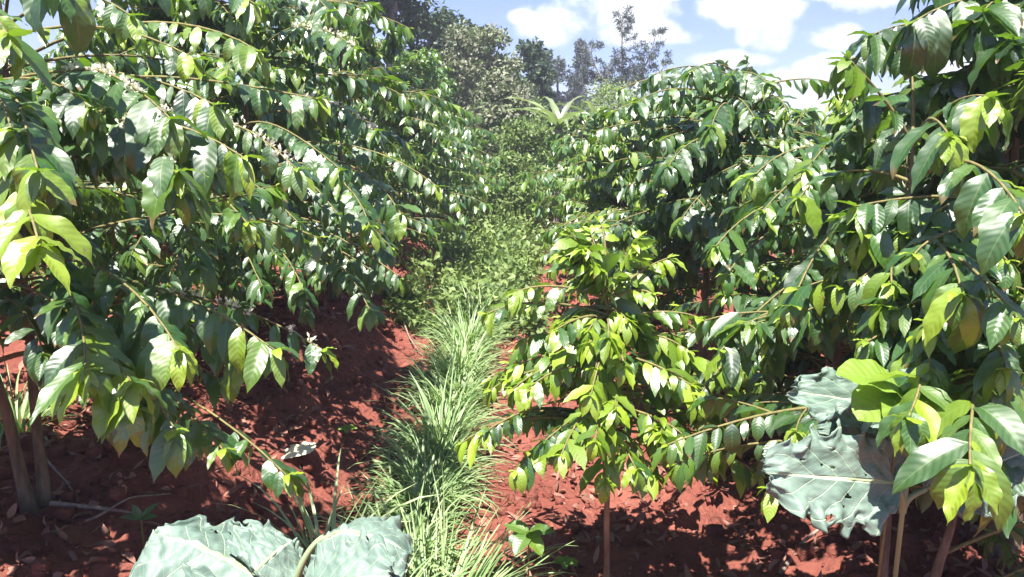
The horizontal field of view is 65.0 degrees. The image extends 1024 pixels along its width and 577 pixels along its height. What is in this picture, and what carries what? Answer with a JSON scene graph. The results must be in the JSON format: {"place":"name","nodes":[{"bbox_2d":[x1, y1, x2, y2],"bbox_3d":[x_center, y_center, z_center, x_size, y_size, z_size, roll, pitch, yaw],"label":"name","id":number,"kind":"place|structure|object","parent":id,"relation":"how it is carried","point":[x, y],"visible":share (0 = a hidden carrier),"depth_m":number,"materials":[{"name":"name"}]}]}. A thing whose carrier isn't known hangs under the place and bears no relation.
{"place":"outdoors","nodes":[
{"label":"outdoors","id":0,"kind":"place"},
{"bbox_2d":[2,0,971,116],"label":"sky","id":1,"kind":"structure","parent":0,"point":[784,39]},
{"bbox_2d":[0,118,1023,576],"bbox_3d":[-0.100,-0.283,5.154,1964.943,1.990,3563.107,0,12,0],"label":"ground","id":2,"kind":"structure","parent":0,"point":[700,556],"depth_m":3.44,"materials":[{"name":"red soil"}]},
{"bbox_2d":[0,361,89,448],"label":"grass tuft","id":3,"kind":"object","parent":2,"relation":"on","point":[23,412],"visible":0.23,"depth_m":3.42,"materials":[{"name":"green plant"}]},
{"bbox_2d":[46,458,78,501],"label":"fallen twig","id":4,"kind":"object","parent":2,"relation":"on","point":[57,471],"visible":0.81,"depth_m":2.95,"materials":[{"name":"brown wood"}]},
{"bbox_2d":[0,3,175,331],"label":"coffee bush","id":5,"kind":"object","parent":2,"relation":"on","point":[28,70],"visible":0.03,"depth_m":5.23,"materials":[{"name":"green plant"}]},
{"bbox_2d":[49,500,142,513],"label":"fallen twig","id":6,"kind":"object","parent":2,"relation":"on","point":[64,504],"visible":0.71,"depth_m":2.73,"materials":[{"name":"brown wood"}]},
{"bbox_2d":[50,493,170,532],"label":"fallen twig","id":7,"kind":"object","parent":2,"relation":"on","point":[100,514],"visible":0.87,"depth_m":2.72,"materials":[{"name":"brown wood"}]},
{"bbox_2d":[32,33,240,272],"bbox_3d":[-3.491,-1.260,7.316,2.397,2.194,2.248,5,13,21],"label":"coffee bush","id":8,"kind":"object","parent":2,"relation":"on","point":[120,51],"depth_m":7.12,"materials":[{"name":"green plant"}]},
{"bbox_2d":[119,503,158,548],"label":"weed shoot","id":9,"kind":"object","parent":2,"relation":"on","point":[138,515],"visible":0.98,"depth_m":2.61,"materials":[{"name":"green plant"}]},
{"bbox_2d":[0,0,338,515],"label":"coffee bush","id":10,"kind":"object","parent":2,"relation":"on","point":[56,135],"visible":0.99,"depth_m":1.96,"materials":[{"name":"green plant"}]},
{"bbox_2d":[129,514,306,576],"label":"kale plant","id":11,"kind":"object","parent":2,"relation":"on","point":[197,546],"visible":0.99,"depth_m":1.56,"materials":[{"name":"green plant"}]},
{"bbox_2d":[43,0,447,354],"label":"coffee bush","id":12,"kind":"object","parent":2,"relation":"on","point":[299,23],"visible":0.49,"depth_m":3.50,"materials":[{"name":"green plant"}]},
{"bbox_2d":[279,430,287,435],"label":"dry leaf","id":13,"kind":"object","parent":2,"relation":"on","point":[284,433],"visible":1,"depth_m":3.79,"materials":[{"name":"brown plant"}]},
{"bbox_2d":[281,441,315,458],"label":"dry leaf","id":14,"kind":"object","parent":2,"relation":"on","point":[295,450],"visible":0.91,"depth_m":3.64,"materials":[{"name":"grey plant"}]},
{"bbox_2d":[208,444,438,566],"bbox_3d":[-0.665,0.821,2.661,0.792,0.575,0.662,3,12,15],"label":"grass tuft","id":15,"kind":"object","parent":2,"relation":"on","point":[310,526],"visible":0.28,"depth_m":2.72,"materials":[{"name":"green plant"}]},
{"bbox_2d":[190,0,460,299],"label":"coffee bush","id":16,"kind":"object","parent":2,"relation":"on","point":[428,98],"visible":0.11,"depth_m":5.68,"materials":[{"name":"green plant"}]},
{"bbox_2d":[338,424,356,434],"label":"weed","id":17,"kind":"object","parent":2,"relation":"on","point":[346,428],"visible":1,"depth_m":4.04,"materials":[{"name":"green plant"}]},
{"bbox_2d":[294,514,414,576],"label":"kale plant","id":18,"kind":"object","parent":2,"relation":"on","point":[368,546],"visible":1,"depth_m":1.52,"materials":[{"name":"green plant"}]},
{"bbox_2d":[323,0,453,165],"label":"dense tree","id":19,"kind":"object","parent":2,"relation":"on","point":[416,16],"visible":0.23,"depth_m":14.33,"materials":[{"name":"green plant"}]},
{"bbox_2d":[304,509,482,576],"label":"grass tuft","id":20,"kind":"object","parent":2,"relation":"on","point":[430,558],"visible":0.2,"depth_m":2.68,"materials":[{"name":"green plant"}]},
{"bbox_2d":[322,27,488,240],"bbox_3d":[-1.254,-1.425,7.912,2.094,2.243,2.340,0,12,0],"label":"coffee bush","id":21,"kind":"object","parent":2,"relation":"on","point":[424,132],"visible":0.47,"depth_m":7.74,"materials":[{"name":"green plant"}]},
{"bbox_2d":[293,243,526,576],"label":"grass","id":22,"kind":"structure","parent":2,"relation":"on","point":[453,391],"depth_m":4.00,"materials":[{"name":"green plant"}]},
{"bbox_2d":[403,321,420,353],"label":"fallen twig","id":23,"kind":"object","parent":2,"relation":"on","point":[409,336],"visible":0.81,"depth_m":5.96,"materials":[{"name":"brown wood"}]},
{"bbox_2d":[360,47,506,232],"bbox_3d":[-1.128,-1.869,9.975,2.215,2.162,2.362,11,16,41],"label":"coffee bush","id":24,"kind":"object","parent":2,"relation":"on","point":[425,65],"visible":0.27,"depth_m":9.76,"materials":[{"name":"green plant"}]},
{"bbox_2d":[374,59,497,207],"bbox_3d":[-1.279,-2.236,11.810,2.415,2.210,2.264,4,13,18],"label":"coffee bush","id":25,"kind":"object","parent":2,"relation":"on","point":[438,72],"visible":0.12,"depth_m":11.73,"materials":[{"name":"green plant"}]},
{"bbox_2d":[392,73,491,170],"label":"coffee bush","id":26,"kind":"object","parent":2,"relation":"on","point":[445,79],"visible":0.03,"depth_m":13.69,"materials":[{"name":"green plant"}]},
{"bbox_2d":[302,466,583,576],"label":"grass tuft","id":27,"kind":"object","parent":2,"relation":"on","point":[462,565],"visible":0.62,"depth_m":2.89,"materials":[{"name":"green plant"}]},
{"bbox_2d":[409,7,495,103],"bbox_3d":[-1.555,-4.760,19.773,2.674,4.090,3.083,0,12,0],"label":"dense tree","id":28,"kind":"object","parent":2,"relation":"on","point":[434,41],"visible":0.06,"depth_m":18.90,"materials":[{"name":"green plant"}]},
{"bbox_2d":[446,77,460,124],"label":"coffee bush","id":29,"kind":"object","parent":2,"relation":"on","point":[453,85],"visible":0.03,"depth_m":15.84,"materials":[{"name":"green plant"}]},
{"bbox_2d":[104,119,831,177],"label":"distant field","id":30,"kind":"structure","parent":2,"relation":"on","point":[827,136],"depth_m":24.08,"materials":[{"name":"green plant"}]},
{"bbox_2d":[378,187,581,342],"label":"undergrowth","id":31,"kind":"object","parent":2,"relation":"on","point":[492,236],"visible":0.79,"depth_m":7.72,"materials":[{"name":"green plant"}]},
{"bbox_2d":[479,517,490,525],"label":"dry leaf","id":32,"kind":"object","parent":2,"relation":"on","point":[484,520],"visible":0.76,"depth_m":3.44,"materials":[{"name":"brown plant"}]},
{"bbox_2d":[438,19,536,173],"bbox_3d":[-0.749,-3.654,16.837,2.511,3.766,2.382,0,12,0],"label":"grey tree","id":33,"kind":"object","parent":2,"relation":"on","point":[465,73],"visible":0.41,"depth_m":16.22,"materials":[{"name":"green plant"}]},
{"bbox_2d":[458,64,541,180],"bbox_3d":[-0.176,-2.461,13.972,1.436,2.808,1.428,-9,15,-36],"label":"grey tree","id":34,"kind":"object","parent":2,"relation":"on","point":[496,86],"visible":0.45,"depth_m":13.54,"materials":[{"name":"green plant"}]},
{"bbox_2d":[474,107,533,166],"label":"olive shrub","id":35,"kind":"object","parent":2,"relation":"on","point":[486,140],"depth_m":14.54,"materials":[{"name":"green plant"}]},
{"bbox_2d":[463,146,553,225],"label":"olive shrub","id":36,"kind":"object","parent":2,"relation":"on","point":[509,168],"visible":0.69,"depth_m":11.05,"materials":[{"name":"green plant"}]},
{"bbox_2d":[0,266,1023,576],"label":"leaf litter","id":37,"kind":"object","parent":2,"relation":"on","point":[640,516],"visible":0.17,"depth_m":3.21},
{"bbox_2d":[0,242,1023,576],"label":"soil clods","id":38,"kind":"object","parent":2,"relation":"on","point":[118,494],"visible":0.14,"depth_m":3.32,"materials":[{"name":"brown soil"}]},
{"bbox_2d":[487,115,554,220],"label":"olive shrub","id":39,"kind":"object","parent":2,"relation":"on","point":[513,135],"visible":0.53,"depth_m":12.70,"materials":[{"name":"green plant"}]},
{"bbox_2d":[504,520,554,575],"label":"coffee seedling","id":40,"kind":"object","parent":2,"relation":"on","point":[521,537],"visible":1,"depth_m":2.63,"materials":[{"name":"green plant"}]},
{"bbox_2d":[511,36,561,125],"bbox_3d":[0.411,-3.966,18.780,1.642,3.740,1.374,0,12,0],"label":"dark shrub tree","id":41,"kind":"object","parent":2,"relation":"on","point":[539,74],"visible":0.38,"depth_m":18.32,"materials":[{"name":"green plant"}]},
{"bbox_2d":[526,96,548,127],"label":"olive shrub","id":42,"kind":"object","parent":2,"relation":"on","point":[532,106],"visible":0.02,"depth_m":17.07,"materials":[{"name":"green plant"}]},
{"bbox_2d":[532,50,549,101],"bbox_3d":[0.928,-5.630,25.741,0.886,3.984,0.946,0,12,0],"label":"pointed conifer","id":43,"kind":"object","parent":2,"relation":"on","point":[544,57],"visible":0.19,"depth_m":25.35,"materials":[{"name":"green plant"}]},
{"bbox_2d":[500,95,584,226],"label":"banana plant","id":44,"kind":"object","parent":2,"relation":"on","point":[557,119],"visible":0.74,"depth_m":11.92,"materials":[{"name":"green plant"}]},
{"bbox_2d":[529,115,567,141],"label":"olive shrub","id":45,"kind":"object","parent":2,"relation":"on","point":[538,120],"visible":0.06,"depth_m":15.14,"materials":[{"name":"green plant"}]},
{"bbox_2d":[547,49,554,102],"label":"pointed conifer","id":46,"kind":"object","parent":2,"relation":"on","point":[550,53],"visible":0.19,"depth_m":29.17,"materials":[{"name":"green plant"}]},
{"bbox_2d":[521,110,599,221],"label":"coffee bush","id":47,"kind":"object","parent":2,"relation":"on","point":[580,119],"visible":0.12,"depth_m":11.67,"materials":[{"name":"green plant"}]},
{"bbox_2d":[516,112,604,245],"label":"coffee bush","id":48,"kind":"object","parent":2,"relation":"on","point":[554,180],"visible":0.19,"depth_m":9.59,"materials":[{"name":"green plant"}]},
{"bbox_2d":[528,54,593,131],"bbox_3d":[1.725,-6.574,29.683,2.704,4.082,2.702,0,12,0],"label":"hazy tree","id":49,"kind":"object","parent":2,"relation":"on","point":[559,64],"visible":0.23,"depth_m":28.95,"materials":[{"name":"grey plant"}]},
{"bbox_2d":[552,555,577,569],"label":"weed","id":50,"kind":"object","parent":2,"relation":"on","point":[565,561],"visible":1,"depth_m":3.13,"materials":[{"name":"green plant"}]},
{"bbox_2d":[542,115,589,201],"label":"coffee bush","id":51,"kind":"object","parent":2,"relation":"on","point":[551,124],"visible":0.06,"depth_m":13.86,"materials":[{"name":"green plant"}]},
{"bbox_2d":[563,37,596,128],"bbox_3d":[2.854,-7.885,33.484,1.580,5.007,1.535,0,12,0],"label":"hazy tree","id":52,"kind":"object","parent":2,"relation":"on","point":[576,63],"visible":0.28,"depth_m":33.04,"materials":[{"name":"grey plant"}]},
{"bbox_2d":[549,99,629,121],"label":"banana plant","id":53,"kind":"object","parent":2,"relation":"on","point":[592,107],"visible":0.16,"depth_m":14.62,"materials":[{"name":"green plant"}]},
{"bbox_2d":[558,77,637,138],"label":"olive shrub","id":54,"kind":"object","parent":2,"relation":"on","point":[596,95],"visible":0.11,"depth_m":18.10,"materials":[{"name":"green plant"}]},
{"bbox_2d":[540,110,659,271],"bbox_3d":[1.156,-0.855,7.944,1.495,1.843,1.780,-4,13,-18],"label":"coffee bush","id":55,"kind":"object","parent":2,"relation":"on","point":[580,157],"visible":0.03,"depth_m":7.76,"materials":[{"name":"green plant"}]},
{"bbox_2d":[454,215,765,576],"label":"young coffee plant","id":56,"kind":"object","parent":2,"relation":"on","point":[592,356],"visible":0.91,"depth_m":2.62,"materials":[{"name":"green plant"}]},
{"bbox_2d":[570,4,674,119],"bbox_3d":[2.910,-5.214,21.660,2.828,4.792,1.375,0,12,0],"label":"feathery tree","id":57,"kind":"object","parent":2,"relation":"on","point":[639,69],"visible":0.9,"depth_m":21.44,"materials":[{"name":"grey plant"}]},
{"bbox_2d":[569,76,681,153],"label":"olive shrub","id":58,"kind":"object","parent":2,"relation":"on","point":[632,95],"visible":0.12,"depth_m":16.81,"materials":[{"name":"green plant"}]},
{"bbox_2d":[534,97,733,309],"bbox_3d":[1.024,-0.539,6.214,1.687,1.864,1.826,0,12,0],"label":"coffee bush","id":59,"kind":"object","parent":2,"relation":"on","point":[590,196],"visible":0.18,"depth_m":6.05,"materials":[{"name":"green plant"}]},
{"bbox_2d":[538,55,851,392],"bbox_3d":[1.217,-0.253,4.486,2.148,2.021,2.101,-5,13,-23],"label":"coffee bush","id":60,"kind":"object","parent":2,"relation":"on","point":[724,134],"visible":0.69,"depth_m":4.06,"materials":[{"name":"green plant"}]},
{"bbox_2d":[729,105,830,262],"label":"coffee bush","id":61,"kind":"object","parent":2,"relation":"on","point":[812,115],"visible":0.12,"depth_m":7.70,"materials":[{"name":"green plant"}]},
{"bbox_2d":[773,249,794,260],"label":"coffee bush","id":62,"kind":"object","parent":2,"relation":"on","point":[780,255],"depth_m":6.52,"materials":[{"name":"green plant"}]},
{"bbox_2d":[777,517,834,576],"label":"fallen twig","id":63,"kind":"object","parent":2,"relation":"on","point":[789,560],"visible":0.34,"depth_m":3.12,"materials":[{"name":"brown wood"}]},
{"bbox_2d":[633,87,1023,490],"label":"coffee bush","id":64,"kind":"object","parent":2,"relation":"on","point":[744,373],"visible":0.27,"depth_m":2.69,"materials":[{"name":"green plant"}]},
{"bbox_2d":[648,43,1023,576],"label":"coffee bush","id":65,"kind":"object","parent":2,"relation":"on","point":[926,295],"visible":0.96,"depth_m":1.85,"materials":[{"name":"green plant"}]},
{"bbox_2d":[719,0,1023,557],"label":"coffee bush","id":66,"kind":"object","parent":2,"relation":"on","point":[980,33],"visible":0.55,"depth_m":2.26,"materials":[{"name":"green plant"}]},
{"bbox_2d":[760,367,1023,576],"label":"kale plant","id":67,"kind":"object","parent":2,"relation":"on","point":[854,455],"visible":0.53,"depth_m":1.75,"materials":[{"name":"green plant"}]},
{"bbox_2d":[836,358,968,576],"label":"broad leaf weed","id":68,"kind":"object","parent":2,"relation":"on","point":[875,401],"visible":0.57,"depth_m":1.74,"materials":[{"name":"green plant"}]}
]}

